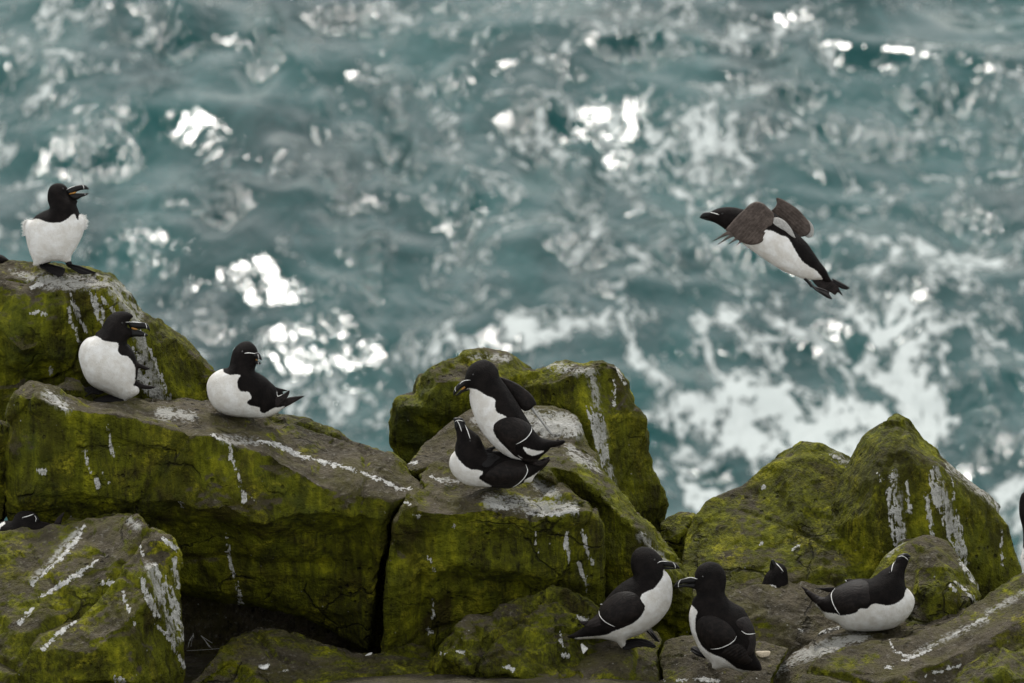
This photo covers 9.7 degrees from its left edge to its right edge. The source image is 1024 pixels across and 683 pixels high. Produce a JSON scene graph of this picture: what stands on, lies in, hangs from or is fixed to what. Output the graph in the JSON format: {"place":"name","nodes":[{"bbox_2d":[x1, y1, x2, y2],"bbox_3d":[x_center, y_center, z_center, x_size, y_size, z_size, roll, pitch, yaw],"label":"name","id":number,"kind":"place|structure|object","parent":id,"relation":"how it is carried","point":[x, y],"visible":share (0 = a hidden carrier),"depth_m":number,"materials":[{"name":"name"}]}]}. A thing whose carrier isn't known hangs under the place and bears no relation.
{"place":"outdoors","nodes":[
{"label":"outdoors","id":0,"kind":"place"},
{"bbox_2d":[183,647,676,682],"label":"cliff slope","id":1,"kind":"structure","parent":0,"point":[196,664],"depth_m":19.56,"materials":[{"name":"stone"}]},
{"bbox_2d":[0,420,8,521],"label":"boulder","id":2,"kind":"object","parent":1,"relation":"on","point":[4,433],"visible":0.47,"depth_m":19.96,"materials":[{"name":"stone"}]},
{"bbox_2d":[0,512,185,682],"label":"boulder","id":3,"kind":"object","parent":1,"relation":"on","point":[93,600],"visible":1,"depth_m":19.33,"materials":[{"name":"green stone"}]},
{"bbox_2d":[0,511,63,530],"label":"razorbill","id":4,"kind":"object","parent":3,"relation":"on","point":[30,520],"visible":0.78,"depth_m":19.71,"materials":[{"name":"black"}]},
{"bbox_2d":[0,260,215,420],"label":"boulder","id":5,"kind":"object","parent":1,"relation":"on","point":[50,323],"visible":0.49,"depth_m":20.41,"materials":[{"name":"green stone"}]},
{"bbox_2d":[0,255,8,263],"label":"razorbill","id":6,"kind":"object","parent":5,"relation":"on","point":[3,259],"visible":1,"depth_m":20.58,"materials":[{"name":"black"}]},
{"bbox_2d":[21,183,95,276],"bbox_3d":[-1.538,-0.383,20.444,0.258,0.288,0.173,0,22,0],"label":"razorbill","id":7,"kind":"object","parent":5,"relation":"on","point":[54,231],"visible":1,"depth_m":20.40,"materials":[{"name":"white"}]},
{"bbox_2d":[3,381,420,651],"bbox_3d":[-0.999,0.545,20.347,1.400,1.116,0.990,0,22,0],"label":"boulder","id":8,"kind":"object","parent":1,"relation":"on","point":[288,514],"visible":0.86,"depth_m":19.93,"materials":[{"name":"green stone"}]},
{"bbox_2d":[57,377,95,400],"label":"boulder","id":9,"kind":"object","parent":8,"relation":"on","point":[72,387],"visible":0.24,"depth_m":20.12,"materials":[{"name":"green stone"}]},
{"bbox_2d":[79,311,154,402],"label":"razorbill","id":10,"kind":"object","parent":8,"relation":"on","point":[110,365],"visible":1,"depth_m":20.11,"materials":[{"name":"white"}]},
{"bbox_2d":[207,341,303,417],"bbox_3d":[-0.867,0.127,20.082,0.304,0.261,0.178,-11,24,-25],"label":"razorbill","id":11,"kind":"object","parent":8,"relation":"on","point":[239,386],"visible":1,"depth_m":20.02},
{"bbox_2d":[180,595,350,653],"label":"boulder","id":12,"kind":"object","parent":1,"relation":"on","point":[218,624],"visible":0.14,"depth_m":20.46,"materials":[{"name":"black stone"}]},
{"bbox_2d":[191,627,434,682],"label":"boulder","id":13,"kind":"object","parent":1,"relation":"on","point":[288,657],"visible":0.95,"depth_m":19.74,"materials":[{"name":"green stone"}]},
{"bbox_2d":[259,664,268,669],"bbox_3d":[-0.807,1.062,19.658,0.031,0.012,0.015,-8,23,-19],"label":"white feather","id":14,"kind":"object","parent":13,"relation":"on","point":[264,667],"visible":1,"depth_m":19.66,"materials":[{"name":"white"}]},
{"bbox_2d":[350,405,604,647],"bbox_3d":[-0.106,0.648,20.628,0.895,0.912,0.760,0,22,0],"label":"boulder","id":15,"kind":"object","parent":1,"relation":"on","point":[565,425],"visible":0.2,"depth_m":20.37,"materials":[{"name":"grey stone"}]},
{"bbox_2d":[380,449,605,651],"bbox_3d":[-0.060,0.731,20.324,0.760,0.806,0.847,0,22,0],"label":"boulder","id":16,"kind":"object","parent":1,"relation":"on","point":[459,550],"visible":0.64,"depth_m":19.91,"materials":[{"name":"green stone"}]},
{"bbox_2d":[449,417,549,488],"bbox_3d":[-0.043,0.378,19.881,0.329,0.233,0.156,3,22,7],"label":"razorbill","id":17,"kind":"object","parent":16,"relation":"on","point":[469,456],"visible":1,"depth_m":19.85,"materials":[{"name":"black"}]},
{"bbox_2d":[453,360,564,467],"bbox_3d":[-0.009,0.238,19.867,0.370,0.328,0.227,0,22,0],"label":"razorbill","id":18,"kind":"object","parent":17,"relation":"on","point":[498,403],"visible":1,"depth_m":19.83,"materials":[{"name":"black"}]},
{"bbox_2d":[428,584,606,678],"bbox_3d":[0.047,1.035,19.904,0.642,0.524,0.782,0,22,0],"label":"boulder","id":19,"kind":"object","parent":1,"relation":"on","point":[526,637],"visible":0.83,"depth_m":19.62,"materials":[{"name":"green stone"}]},
{"bbox_2d":[581,643,587,653],"bbox_3d":[0.232,1.000,19.651,0.023,0.024,0.028,-20,30,-41],"label":"white feather","id":20,"kind":"object","parent":19,"relation":"on","point":[584,648],"visible":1,"depth_m":19.65,"materials":[{"name":"white"}]},
{"bbox_2d":[388,347,668,532],"bbox_3d":[0.058,0.411,21.123,0.975,0.952,0.920,0,22,0],"label":"boulder","id":21,"kind":"object","parent":1,"relation":"on","point":[596,398],"visible":0.46,"depth_m":20.73,"materials":[{"name":"green stone"}]},
{"bbox_2d":[536,442,693,657],"bbox_3d":[0.339,0.724,20.379,0.596,0.838,0.689,0,22,0],"label":"boulder","id":22,"kind":"object","parent":1,"relation":"on","point":[629,530],"visible":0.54,"depth_m":20.08,"materials":[{"name":"green stone"}]},
{"bbox_2d":[570,631,662,681],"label":"boulder","id":23,"kind":"object","parent":1,"relation":"on","point":[609,659],"visible":0.66,"depth_m":19.62,"materials":[{"name":"stone"}]},
{"bbox_2d":[568,547,679,649],"bbox_3d":[0.377,0.843,19.626,0.336,0.314,0.209,-17,27,-35],"label":"razorbill","id":24,"kind":"object","parent":23,"relation":"on","point":[638,602],"visible":1,"depth_m":19.59,"materials":[{"name":"black"}]},
{"bbox_2d":[659,512,695,562],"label":"boulder","id":25,"kind":"object","parent":1,"relation":"on","point":[674,529],"visible":0.33,"depth_m":20.68,"materials":[{"name":"green stone"}]},
{"bbox_2d":[658,635,787,682],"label":"boulder","id":26,"kind":"object","parent":1,"relation":"on","point":[679,661],"visible":0.72,"depth_m":19.65,"materials":[{"name":"stone"}]},
{"bbox_2d":[674,562,761,671],"bbox_3d":[0.677,0.898,19.524,0.199,0.342,0.252,-16,27,-34],"label":"razorbill","id":27,"kind":"object","parent":26,"relation":"on","point":[722,629],"visible":1,"depth_m":19.47,"materials":[{"name":"black"}]},
{"bbox_2d":[756,651,769,657],"bbox_3d":[0.821,1.022,19.715,0.048,0.016,0.022,0,22,0],"label":"eggshell scrap","id":28,"kind":"object","parent":26,"relation":"on","point":[762,654],"visible":1,"depth_m":19.71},
{"bbox_2d":[681,441,868,596],"bbox_3d":[0.928,0.643,20.893,0.710,0.569,1.252,0,22,0],"label":"boulder","id":29,"kind":"object","parent":1,"relation":"on","point":[778,509],"visible":0.52,"depth_m":20.61,"materials":[{"name":"green stone"}]},
{"bbox_2d":[762,559,787,587],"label":"razorbill","id":30,"kind":"object","parent":29,"relation":"on","point":[776,575],"visible":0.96,"depth_m":20.31,"materials":[{"name":"black"}]},
{"bbox_2d":[726,581,838,662],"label":"boulder","id":31,"kind":"object","parent":1,"relation":"on","point":[791,617],"visible":0.31,"depth_m":20.15,"materials":[{"name":"stone"}]},
{"bbox_2d":[773,607,964,682],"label":"boulder","id":32,"kind":"object","parent":1,"relation":"on","point":[794,666],"visible":0.5,"depth_m":19.92,"materials":[{"name":"grey stone"}]},
{"bbox_2d":[801,553,914,630],"bbox_3d":[1.146,0.837,19.963,0.376,0.251,0.194,0,22,0],"label":"razorbill","id":33,"kind":"object","parent":32,"relation":"on","point":[884,599],"visible":1,"depth_m":19.91,"materials":[{"name":"black"}]},
{"bbox_2d":[792,573,1023,682],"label":"boulder","id":34,"kind":"object","parent":1,"relation":"on","point":[948,651],"visible":0.97,"depth_m":19.70,"materials":[{"name":"stone"}]},
{"bbox_2d":[870,535,981,625],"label":"boulder","id":35,"kind":"object","parent":1,"relation":"on","point":[940,582],"visible":0.5,"depth_m":20.12,"materials":[{"name":"stone"}]},
{"bbox_2d":[831,413,1021,599],"bbox_3d":[1.407,0.668,20.968,0.735,0.953,1.017,0,22,0],"label":"boulder","id":36,"kind":"object","parent":1,"relation":"on","point":[901,479],"visible":0.52,"depth_m":20.57,"materials":[{"name":"green stone"}]},
{"bbox_2d":[953,647,1023,682],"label":"boulder","id":37,"kind":"object","parent":1,"relation":"on","point":[1003,665],"visible":1,"depth_m":19.41,"materials":[{"name":"green stone"}]},
{"bbox_2d":[1019,492,1023,572],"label":"razorbill","id":38,"kind":"object","parent":1,"relation":"on","point":[1021,508],"visible":1,"depth_m":19.18,"materials":[{"name":"black"}]},
{"bbox_2d":[0,0,1023,572],"bbox_3d":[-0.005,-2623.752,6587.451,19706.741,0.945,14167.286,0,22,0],"label":"sea","id":39,"kind":"structure","parent":0,"point":[350,218],"depth_m":99.55,"materials":[{"name":"liquid"}]},
{"bbox_2d":[699,198,849,298],"bbox_3d":[0.836,-0.290,18.733,0.498,0.291,0.258,10,24,23],"label":"razorbill","id":40,"kind":"object","parent":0,"point":[776,233],"visible":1,"depth_m":18.70,"materials":[{"name":"black"}]}
]}

